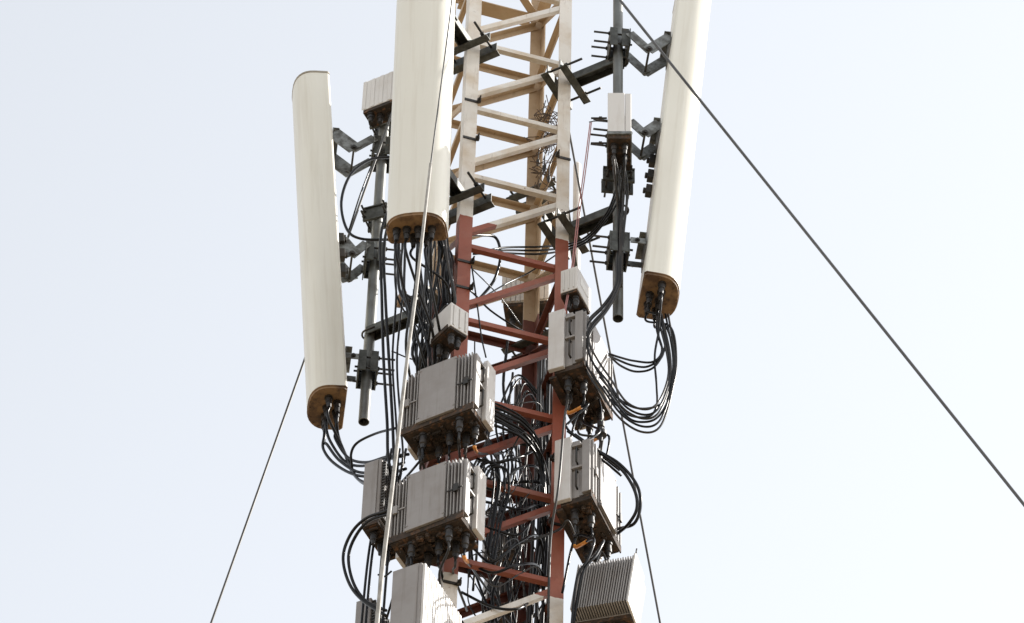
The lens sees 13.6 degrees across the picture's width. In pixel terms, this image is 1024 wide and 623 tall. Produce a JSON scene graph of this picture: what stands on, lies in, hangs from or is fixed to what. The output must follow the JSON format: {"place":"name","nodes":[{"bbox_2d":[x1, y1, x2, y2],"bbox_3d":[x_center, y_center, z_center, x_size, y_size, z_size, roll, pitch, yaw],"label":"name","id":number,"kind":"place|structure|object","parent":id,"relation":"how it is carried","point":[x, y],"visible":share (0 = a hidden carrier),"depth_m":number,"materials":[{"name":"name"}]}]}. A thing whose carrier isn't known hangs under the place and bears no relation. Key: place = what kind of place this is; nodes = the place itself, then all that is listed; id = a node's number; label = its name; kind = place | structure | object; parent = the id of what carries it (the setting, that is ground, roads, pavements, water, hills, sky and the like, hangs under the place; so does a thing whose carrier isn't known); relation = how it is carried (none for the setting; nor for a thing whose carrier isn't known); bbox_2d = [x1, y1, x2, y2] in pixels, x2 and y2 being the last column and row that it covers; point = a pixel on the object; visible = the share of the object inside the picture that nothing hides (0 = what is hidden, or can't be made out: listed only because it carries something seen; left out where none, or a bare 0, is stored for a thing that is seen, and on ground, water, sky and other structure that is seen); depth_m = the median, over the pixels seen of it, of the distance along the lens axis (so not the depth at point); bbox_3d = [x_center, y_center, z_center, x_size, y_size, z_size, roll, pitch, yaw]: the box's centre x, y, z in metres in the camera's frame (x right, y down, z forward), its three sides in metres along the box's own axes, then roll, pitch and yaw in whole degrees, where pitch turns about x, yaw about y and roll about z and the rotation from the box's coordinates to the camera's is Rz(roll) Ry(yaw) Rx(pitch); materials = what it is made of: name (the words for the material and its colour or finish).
{"place":"outdoors","nodes":[
{"label":"outdoors","id":0,"kind":"place"},
{"bbox_2d":[375,0,452,622],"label":"cable","id":1,"kind":"object","parent":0,"point":[384,552],"visible":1,"depth_m":21.72,"materials":[{"name":"metal"}]},
{"bbox_2d":[0,0,1023,622],"label":"sky","id":2,"kind":"structure","parent":0,"point":[798,468],"materials":[{"name":"white"}]},
{"label":"ground","id":3,"kind":"structure","parent":0,"visible":0},
{"bbox_2d":[419,0,571,622],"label":"lattice mast","id":4,"kind":"object","parent":3,"relation":"on","point":[539,15],"visible":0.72,"depth_m":24.31,"materials":[{"name":"metal"}]},
{"bbox_2d":[210,111,391,622],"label":"guy wire","id":5,"kind":"object","parent":4,"relation":"attached to","point":[283,418],"visible":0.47,"depth_m":24.37,"materials":[{"name":"metal"}]},
{"bbox_2d":[355,598,389,622],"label":"equipment cabinet","id":6,"kind":"object","parent":4,"relation":"attached to","point":[371,615],"visible":0.62,"depth_m":22.01,"materials":[{"name":"metal"}]},
{"bbox_2d":[361,459,395,565],"bbox_3d":[-0.669,1.068,22.442,0.121,0.581,0.286,-20,-53,17],"label":"radio unit","id":7,"kind":"object","parent":4,"relation":"attached to","point":[376,484],"visible":0.65,"depth_m":22.36,"materials":[{"name":"grey paint"}]},
{"bbox_2d":[360,456,386,622],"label":"feeder cable","id":8,"kind":"object","parent":7,"relation":"attached to","point":[365,581],"visible":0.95,"depth_m":22.05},
{"bbox_2d":[364,448,391,622],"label":"feeder cable","id":9,"kind":"object","parent":7,"relation":"attached to","point":[369,578],"visible":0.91,"depth_m":22.05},
{"bbox_2d":[379,212,396,484],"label":"feeder cable","id":10,"kind":"object","parent":7,"relation":"attached to","point":[383,345],"visible":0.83,"depth_m":23.37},
{"bbox_2d":[382,229,397,482],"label":"feeder cable","id":11,"kind":"object","parent":7,"relation":"attached to","point":[388,345],"visible":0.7,"depth_m":23.35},
{"bbox_2d":[381,448,406,622],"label":"feeder cable","id":12,"kind":"object","parent":7,"relation":"attached to","point":[386,570],"visible":0.53,"depth_m":22.09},
{"bbox_2d":[391,253,398,477],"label":"feeder cable","id":13,"kind":"object","parent":7,"relation":"attached to","point":[392,362],"visible":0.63,"depth_m":23.23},
{"bbox_2d":[396,246,403,482],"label":"feeder cable","id":14,"kind":"object","parent":7,"relation":"attached to","point":[398,394],"visible":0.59,"depth_m":23.16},
{"bbox_2d":[361,286,437,340],"bbox_3d":[-0.610,0.052,24.277,0.551,0.072,0.310,-22,-54,18],"label":"standoff mount","id":15,"kind":"object","parent":4,"relation":"attached to","point":[376,327],"visible":0.23,"depth_m":24.30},
{"bbox_2d":[358,126,388,425],"bbox_3d":[-0.793,-0.393,24.994,0.062,3.134,0.062,2,-50,0],"label":"mounting pole","id":16,"kind":"object","parent":15,"relation":"attached to","point":[369,338],"visible":0.66,"depth_m":24.60,"materials":[{"name":"metal"}]},
{"bbox_2d":[333,127,390,177],"bbox_3d":[-0.874,-0.934,25.621,0.495,0.223,0.226,6,-50,-4],"label":"tilt bracket","id":17,"kind":"object","parent":16,"relation":"attached to","point":[347,143],"visible":0.65,"depth_m":25.60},
{"bbox_2d":[292,70,348,430],"bbox_3d":[-1.106,-0.370,24.926,0.262,2.983,0.332,3,-50,-7],"label":"panel antenna","id":18,"kind":"object","parent":17,"relation":"attached to","point":[323,270],"visible":0.96,"depth_m":24.69,"materials":[{"name":"paint"}]},
{"bbox_2d":[324,417,401,466],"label":"jumper cable","id":19,"kind":"object","parent":18,"relation":"attached to","point":[333,446],"visible":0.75,"depth_m":23.59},
{"bbox_2d":[321,426,406,477],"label":"jumper cable","id":20,"kind":"object","parent":18,"relation":"attached to","point":[335,463],"visible":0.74,"depth_m":23.43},
{"bbox_2d":[324,437,404,473],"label":"jumper cable","id":21,"kind":"object","parent":18,"relation":"attached to","point":[337,458],"visible":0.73,"depth_m":23.42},
{"bbox_2d":[340,156,389,240],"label":"loop cable","id":22,"kind":"object","parent":18,"relation":"attached to","point":[342,196],"visible":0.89,"depth_m":24.71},
{"bbox_2d":[333,424,409,463],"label":"jumper cable","id":23,"kind":"object","parent":18,"relation":"attached to","point":[348,457],"visible":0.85,"depth_m":23.37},
{"bbox_2d":[339,235,393,282],"bbox_3d":[-0.852,-0.291,24.863,0.412,0.206,0.226,6,-50,-4],"label":"tilt bracket","id":24,"kind":"object","parent":16,"relation":"attached to","point":[352,250],"visible":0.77,"depth_m":24.83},
{"bbox_2d":[345,346,394,390],"bbox_3d":[-0.808,0.330,24.133,0.286,0.170,0.204,6,-50,-4],"label":"tilt bracket","id":25,"kind":"object","parent":16,"relation":"attached to","point":[362,357],"visible":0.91,"depth_m":24.11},
{"bbox_2d":[360,199,386,233],"bbox_3d":[-0.789,-0.549,25.180,0.156,0.111,0.200,-14,-52,13],"label":"pipe clamp","id":26,"kind":"object","parent":16,"relation":"attached to","point":[372,212],"visible":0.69,"depth_m":25.15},
{"bbox_2d":[369,122,390,136],"bbox_3d":[-0.772,-1.123,25.864,0.156,0.111,0.200,-14,-52,13],"label":"pipe clamp","id":27,"kind":"object","parent":16,"relation":"attached to","point":[376,130],"visible":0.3,"depth_m":25.84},
{"bbox_2d":[362,71,393,127],"bbox_3d":[-0.757,-1.259,25.715,0.254,0.378,0.130,-20,-53,18],"label":"ribbed radio","id":28,"kind":"object","parent":27,"relation":"attached to","point":[377,101],"visible":0.59,"depth_m":25.67,"materials":[{"name":"white paint"}]},
{"bbox_2d":[396,243,415,358],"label":"feeder cable","id":29,"kind":"object","parent":4,"relation":"attached to","point":[398,284],"visible":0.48,"depth_m":23.32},
{"bbox_2d":[403,243,431,365],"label":"feeder cable","id":30,"kind":"object","parent":4,"relation":"attached to","point":[418,313],"visible":0.66,"depth_m":23.08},
{"bbox_2d":[390,563,461,622],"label":"radio unit","id":31,"kind":"object","parent":4,"relation":"attached to","point":[419,594],"visible":1,"depth_m":21.10,"materials":[{"name":"grey paint"}]},
{"bbox_2d":[428,240,443,366],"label":"feeder cable","id":32,"kind":"object","parent":4,"relation":"attached to","point":[438,286],"visible":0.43,"depth_m":23.48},
{"bbox_2d":[388,457,485,568],"bbox_3d":[-0.391,1.048,21.797,0.466,0.596,0.225,-21,-54,18],"label":"radio unit","id":33,"kind":"object","parent":4,"relation":"attached to","point":[436,508],"visible":0.97,"depth_m":21.70,"materials":[{"name":"grey paint"}]},
{"bbox_2d":[342,510,387,616],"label":"jumper cable","id":34,"kind":"object","parent":33,"relation":"attached to","point":[353,590],"visible":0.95,"depth_m":21.92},
{"bbox_2d":[347,513,386,611],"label":"jumper cable","id":35,"kind":"object","parent":33,"relation":"attached to","point":[364,524],"visible":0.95,"depth_m":21.93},
{"bbox_2d":[400,352,495,462],"bbox_3d":[-0.345,0.516,22.432,0.466,0.596,0.225,-21,-54,18],"label":"radio unit","id":36,"kind":"object","parent":4,"relation":"attached to","point":[446,401],"visible":1,"depth_m":22.33,"materials":[{"name":"grey paint"}]},
{"bbox_2d":[430,302,468,360],"bbox_3d":[-0.341,0.122,22.962,0.126,0.289,0.196,33,-57,-23],"label":"filter box","id":37,"kind":"object","parent":4,"relation":"attached to","point":[451,336],"visible":1,"depth_m":22.91,"materials":[{"name":"white paint"}]},
{"bbox_2d":[418,239,456,370],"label":"feeder cable","id":38,"kind":"object","parent":37,"relation":"attached to","point":[453,290],"visible":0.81,"depth_m":23.27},
{"bbox_2d":[449,169,494,224],"bbox_3d":[-0.330,-0.698,23.989,0.310,0.072,0.427,-22,-54,18],"label":"standoff mount","id":39,"kind":"object","parent":4,"relation":"attached to","point":[458,192],"visible":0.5,"depth_m":24.02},
{"bbox_2d":[453,15,499,74],"bbox_3d":[-0.303,-1.611,25.078,0.310,0.072,0.427,-22,-54,18],"label":"standoff mount","id":40,"kind":"object","parent":4,"relation":"attached to","point":[463,40],"visible":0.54,"depth_m":25.11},
{"bbox_2d":[386,0,454,247],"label":"panel antenna","id":41,"kind":"object","parent":40,"relation":"attached to","point":[421,28],"visible":0.91,"depth_m":23.63,"materials":[{"name":"paint"}]},
{"bbox_2d":[394,240,426,367],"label":"feeder cable","id":42,"kind":"object","parent":41,"relation":"hanging from","point":[408,304],"visible":0.8,"depth_m":22.94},
{"bbox_2d":[405,238,418,377],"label":"feeder cable","id":43,"kind":"object","parent":41,"relation":"hanging from","point":[411,304],"visible":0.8,"depth_m":22.91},
{"bbox_2d":[403,238,435,364],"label":"feeder cable","id":44,"kind":"object","parent":41,"relation":"hanging from","point":[421,299],"visible":0.91,"depth_m":22.94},
{"bbox_2d":[421,238,432,368],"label":"feeder cable","id":45,"kind":"object","parent":41,"relation":"hanging from","point":[430,303],"visible":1,"depth_m":22.98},
{"bbox_2d":[424,245,443,347],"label":"feeder cable","id":46,"kind":"object","parent":41,"relation":"hanging from","point":[431,290],"visible":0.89,"depth_m":22.94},
{"bbox_2d":[469,234,500,309],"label":"loop cable","id":47,"kind":"object","parent":4,"relation":"attached to","point":[499,262],"visible":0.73,"depth_m":24.19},
{"bbox_2d":[476,459,494,548],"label":"looped cable","id":48,"kind":"object","parent":4,"relation":"hanging from","point":[491,505],"visible":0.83,"depth_m":22.21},
{"bbox_2d":[480,461,500,555],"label":"looped cable","id":49,"kind":"object","parent":4,"relation":"hanging from","point":[496,503],"visible":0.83,"depth_m":22.18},
{"bbox_2d":[484,464,505,560],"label":"looped cable","id":50,"kind":"object","parent":4,"relation":"hanging from","point":[499,512],"visible":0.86,"depth_m":22.16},
{"bbox_2d":[486,465,510,564],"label":"looped cable","id":51,"kind":"object","parent":4,"relation":"hanging from","point":[505,505],"visible":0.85,"depth_m":22.17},
{"bbox_2d":[482,504,515,569],"bbox_3d":[-0.021,1.257,23.257,0.260,0.398,0.180,8,-50,-5],"label":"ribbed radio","id":52,"kind":"object","parent":4,"relation":"attached to","point":[506,545],"visible":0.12,"depth_m":23.17,"materials":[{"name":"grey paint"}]},
{"bbox_2d":[491,455,510,622],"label":"tangled cable","id":53,"kind":"object","parent":4,"relation":"attached to","point":[498,576],"visible":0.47,"depth_m":22.34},
{"bbox_2d":[461,591,545,622],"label":"jumper cable","id":54,"kind":"object","parent":4,"relation":"attached to","point":[492,606],"visible":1,"depth_m":21.64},
{"bbox_2d":[482,569,534,622],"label":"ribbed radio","id":55,"kind":"object","parent":4,"relation":"attached to","point":[503,588],"visible":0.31,"depth_m":22.76,"materials":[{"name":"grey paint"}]},
{"bbox_2d":[473,534,546,602],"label":"jumper cable","id":56,"kind":"object","parent":4,"relation":"attached to","point":[509,549],"visible":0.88,"depth_m":21.98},
{"bbox_2d":[478,562,545,604],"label":"jumper cable","id":57,"kind":"object","parent":4,"relation":"attached to","point":[509,567],"visible":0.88,"depth_m":21.85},
{"bbox_2d":[502,341,523,544],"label":"tangled cable","id":58,"kind":"object","parent":4,"relation":"attached to","point":[503,379],"visible":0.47,"depth_m":23.76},
{"bbox_2d":[485,517,545,551],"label":"jumper cable","id":59,"kind":"object","parent":4,"relation":"attached to","point":[516,534],"visible":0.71,"depth_m":22.08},
{"bbox_2d":[507,471,531,622],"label":"tangled cable","id":60,"kind":"object","parent":4,"relation":"attached to","point":[508,584],"visible":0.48,"depth_m":22.76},
{"bbox_2d":[494,424,546,526],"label":"jumper cable","id":61,"kind":"object","parent":4,"relation":"attached to","point":[531,448],"visible":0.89,"depth_m":22.56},
{"bbox_2d":[494,410,546,505],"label":"jumper cable","id":62,"kind":"object","parent":4,"relation":"attached to","point":[528,431],"visible":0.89,"depth_m":22.65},
{"bbox_2d":[501,328,548,369],"bbox_3d":[0.169,0.276,24.299,0.310,0.072,0.414,-22,-54,18],"label":"standoff mount","id":63,"kind":"object","parent":4,"relation":"attached to","point":[522,343],"visible":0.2,"depth_m":24.18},
{"bbox_2d":[501,270,550,329],"bbox_3d":[0.088,-0.041,24.823,0.273,0.358,0.200,-4,-50,5],"label":"ribbed radio","id":64,"kind":"object","parent":4,"relation":"attached to","point":[514,304],"visible":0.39,"depth_m":24.73,"materials":[{"name":"white paint"}]},
{"bbox_2d":[506,177,555,222],"bbox_3d":[0.195,-0.606,25.351,0.310,0.072,0.414,-22,-54,18],"label":"standoff mount","id":65,"kind":"object","parent":4,"relation":"attached to","point":[515,196],"visible":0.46,"depth_m":25.26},
{"bbox_2d":[526,361,538,622],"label":"trunk cable","id":66,"kind":"object","parent":4,"relation":"attached to","point":[532,556],"visible":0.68,"depth_m":22.59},
{"bbox_2d":[529,360,542,622],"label":"trunk cable","id":67,"kind":"object","parent":4,"relation":"attached to","point":[540,523],"visible":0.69,"depth_m":22.45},
{"bbox_2d":[535,359,544,622],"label":"trunk cable","id":68,"kind":"object","parent":4,"relation":"attached to","point":[540,553],"visible":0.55,"depth_m":22.41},
{"bbox_2d":[524,95,557,163],"bbox_3d":[0.195,-1.053,25.078,0.255,0.647,0.224,2,-50,0],"label":"dry creeper","id":69,"kind":"object","parent":4,"relation":"attached to","point":[544,117],"visible":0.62,"depth_m":25.07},
{"bbox_2d":[529,147,555,212],"bbox_3d":[0.188,-0.753,24.894,0.182,0.523,0.214,2,-50,0],"label":"dry creeper","id":70,"kind":"object","parent":4,"relation":"attached to","point":[538,173],"visible":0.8,"depth_m":24.91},
{"bbox_2d":[473,204,615,254],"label":"feeder cable","id":71,"kind":"object","parent":4,"relation":"attached to","point":[591,237],"visible":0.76,"depth_m":23.96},
{"bbox_2d":[473,183,617,253],"bbox_3d":[0.258,-0.422,24.167,0.863,0.466,0.421,-14,-52,13],"label":"feeder cable","id":72,"kind":"object","parent":4,"relation":"attached to","point":[579,240],"visible":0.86,"depth_m":23.99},
{"bbox_2d":[541,380,550,622],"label":"trunk cable","id":73,"kind":"object","parent":4,"relation":"attached to","point":[547,527],"visible":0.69,"depth_m":22.55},
{"bbox_2d":[498,193,618,251],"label":"feeder cable","id":74,"kind":"object","parent":4,"relation":"attached to","point":[578,243],"visible":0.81,"depth_m":23.98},
{"bbox_2d":[569,162,580,269],"bbox_3d":[0.337,-0.748,25.138,0.046,1.255,0.723,-5,-50,6],"label":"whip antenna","id":75,"kind":"object","parent":4,"relation":"attached to","point":[576,194],"visible":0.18,"depth_m":25.51,"materials":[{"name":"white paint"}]},
{"bbox_2d":[561,266,590,314],"bbox_3d":[0.347,-0.076,23.444,0.108,0.289,0.206,-18,-53,16],"label":"filter box","id":76,"kind":"object","parent":4,"relation":"attached to","point":[575,287],"visible":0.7,"depth_m":23.41,"materials":[{"name":"white paint"}]},
{"bbox_2d":[548,309,613,433],"bbox_3d":[0.378,0.336,23.092,0.225,0.596,0.466,-16,-52,15],"label":"radio unit","id":77,"kind":"object","parent":4,"relation":"attached to","point":[568,356],"visible":0.86,"depth_m":22.96,"materials":[{"name":"grey paint"}]},
{"bbox_2d":[547,391,568,622],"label":"jumper cable","id":78,"kind":"object","parent":77,"relation":"attached to","point":[553,516],"visible":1,"depth_m":21.81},
{"bbox_2d":[565,122,591,310],"bbox_3d":[0.367,-0.493,23.843,0.150,1.781,0.052,-1,-50,3],"label":"wire","id":79,"kind":"object","parent":77,"relation":"attached to","point":[580,206],"visible":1,"depth_m":24.01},
{"bbox_2d":[565,403,619,470],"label":"jumper cable","id":80,"kind":"object","parent":77,"relation":"attached to","point":[582,408],"visible":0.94,"depth_m":22.65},
{"bbox_2d":[595,398,606,441],"bbox_3d":[0.473,0.565,22.776,0.064,0.371,0.062,-24,-55,20],"label":"dangling plug","id":81,"kind":"object","parent":77,"relation":"hanging from","point":[602,435],"visible":1,"depth_m":22.71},
{"bbox_2d":[537,205,628,259],"bbox_3d":[0.432,-0.493,24.061,0.501,0.072,0.310,-22,-54,18],"label":"standoff mount","id":82,"kind":"object","parent":4,"relation":"attached to","point":[588,223],"visible":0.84,"depth_m":24.05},
{"bbox_2d":[541,56,628,109],"bbox_3d":[0.458,-1.389,25.129,0.501,0.072,0.310,-22,-54,18],"label":"standoff mount","id":83,"kind":"object","parent":4,"relation":"attached to","point":[578,79],"visible":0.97,"depth_m":25.13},
{"bbox_2d":[613,0,622,322],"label":"mounting pole","id":84,"kind":"object","parent":83,"relation":"attached to","point":[618,88],"visible":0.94,"depth_m":24.85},
{"bbox_2d":[591,93,631,174],"bbox_3d":[0.560,-0.990,24.141,0.230,0.496,0.244,0,-50,1],"label":"remote radio unit","id":85,"kind":"object","parent":84,"relation":"attached to","point":[619,139],"visible":1,"depth_m":24.03,"materials":[{"name":"white paint"}]},
{"bbox_2d":[586,172,669,415],"bbox_3d":[0.649,-0.126,23.252,0.466,1.975,0.154,12,-51,-8],"label":"feeder cable","id":86,"kind":"object","parent":85,"relation":"attached to","point":[614,391],"visible":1,"depth_m":22.80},
{"bbox_2d":[588,175,668,410],"bbox_3d":[0.643,-0.113,23.275,0.459,1.956,0.091,14,-51,-10],"label":"feeder cable","id":87,"kind":"object","parent":85,"relation":"attached to","point":[605,371],"visible":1,"depth_m":22.88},
{"bbox_2d":[586,168,671,419],"bbox_3d":[0.645,-0.117,23.254,0.474,1.983,0.152,9,-50,-6],"label":"feeder cable","id":88,"kind":"object","parent":85,"relation":"attached to","point":[627,411],"visible":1,"depth_m":22.89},
{"bbox_2d":[586,153,673,427],"bbox_3d":[0.629,-0.051,23.284,0.322,2.024,0.396,-35,-59,27],"label":"feeder cable","id":89,"kind":"object","parent":85,"relation":"attached to","point":[594,377],"visible":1,"depth_m":22.97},
{"bbox_2d":[585,153,675,433],"bbox_3d":[0.644,-0.045,23.274,0.447,2.046,0.302,29,-55,-21],"label":"feeder cable","id":90,"kind":"object","parent":85,"relation":"attached to","point":[596,386],"visible":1,"depth_m":23.06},
{"bbox_2d":[601,163,634,198],"bbox_3d":[0.597,-0.734,24.142,0.180,0.111,0.200,5,-50,-3],"label":"pipe clamp","id":91,"kind":"object","parent":84,"relation":"attached to","point":[607,180],"visible":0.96,"depth_m":24.12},
{"bbox_2d":[590,230,646,272],"bbox_3d":[0.585,-0.332,23.663,0.299,0.170,0.204,6,-50,-4],"label":"tilt bracket","id":92,"kind":"object","parent":84,"relation":"attached to","point":[613,238],"visible":1,"depth_m":23.65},
{"bbox_2d":[590,117,661,160],"bbox_3d":[0.660,-0.998,24.468,0.410,0.190,0.206,6,-50,-4],"label":"tilt bracket","id":93,"kind":"object","parent":84,"relation":"attached to","point":[652,130],"visible":0.5,"depth_m":24.46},
{"bbox_2d":[591,27,671,76],"bbox_3d":[0.709,-1.524,25.102,0.478,0.230,0.206,6,-50,-4],"label":"tilt bracket","id":94,"kind":"object","parent":84,"relation":"attached to","point":[663,42],"visible":0.96,"depth_m":25.09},
{"bbox_2d":[636,0,710,320],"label":"panel antenna","id":95,"kind":"object","parent":94,"relation":"attached to","point":[669,178],"visible":0.94,"depth_m":24.11,"materials":[{"name":"paint"}]},
{"bbox_2d":[608,301,662,363],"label":"jumper cable","id":96,"kind":"object","parent":95,"relation":"attached to","point":[645,362],"visible":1,"depth_m":23.06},
{"bbox_2d":[611,303,660,417],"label":"jumper cable","id":97,"kind":"object","parent":95,"relation":"attached to","point":[655,348],"visible":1,"depth_m":22.89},
{"bbox_2d":[608,293,663,367],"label":"jumper cable","id":98,"kind":"object","parent":95,"relation":"attached to","point":[658,332],"visible":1,"depth_m":23.14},
{"bbox_2d":[599,319,674,408],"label":"jumper cable","id":99,"kind":"object","parent":95,"relation":"attached to","point":[670,338],"visible":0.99,"depth_m":22.94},
{"bbox_2d":[610,309,665,372],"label":"jumper cable","id":100,"kind":"object","parent":95,"relation":"attached to","point":[640,371],"visible":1,"depth_m":23.02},
{"bbox_2d":[603,313,677,422],"bbox_3d":[0.686,0.296,22.960,0.401,0.966,0.075,2,-50,0],"label":"jumper cable","id":101,"kind":"object","parent":95,"relation":"attached to","point":[616,403],"visible":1,"depth_m":22.76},
{"bbox_2d":[554,437,621,563],"bbox_3d":[0.402,1.005,22.296,0.225,0.596,0.466,-16,-52,15],"label":"radio unit","id":102,"kind":"object","parent":4,"relation":"attached to","point":[589,495],"visible":0.82,"depth_m":22.17,"materials":[{"name":"grey paint"}]},
{"bbox_2d":[497,520,576,551],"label":"jumper cable","id":103,"kind":"object","parent":102,"relation":"attached to","point":[574,531],"visible":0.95,"depth_m":22.01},
{"bbox_2d":[561,527,592,593],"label":"jumper cable","id":104,"kind":"object","parent":102,"relation":"attached to","point":[569,558],"visible":1,"depth_m":21.94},
{"bbox_2d":[571,537,595,622],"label":"jumper cable","id":105,"kind":"object","parent":102,"relation":"attached to","point":[579,545],"visible":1,"depth_m":21.59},
{"bbox_2d":[573,539,604,622],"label":"jumper cable","id":106,"kind":"object","parent":102,"relation":"attached to","point":[597,550],"visible":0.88,"depth_m":21.58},
{"bbox_2d":[567,430,638,534],"bbox_3d":[0.482,0.845,22.312,0.366,0.586,0.202,33,-57,-23],"label":"jumper cable","id":107,"kind":"object","parent":102,"relation":"attached to","point":[621,469],"visible":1,"depth_m":22.25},
{"bbox_2d":[575,433,641,529],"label":"jumper cable","id":108,"kind":"object","parent":102,"relation":"attached to","point":[638,490],"visible":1,"depth_m":22.24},
{"bbox_2d":[570,548,645,622],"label":"ribbed radio","id":109,"kind":"object","parent":4,"relation":"attached to","point":[612,590],"visible":0.98,"depth_m":21.52,"materials":[{"name":"grey paint"}]},
{"bbox_2d":[570,133,660,622],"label":"guy wire","id":110,"kind":"object","parent":4,"relation":"attached to","point":[623,424],"visible":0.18,"depth_m":24.34,"materials":[{"name":"metal"}]},
{"bbox_2d":[619,0,1023,506],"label":"guy wire","id":111,"kind":"object","parent":3,"relation":"attached to","point":[973,441],"visible":1,"depth_m":22.64,"materials":[{"name":"metal"}]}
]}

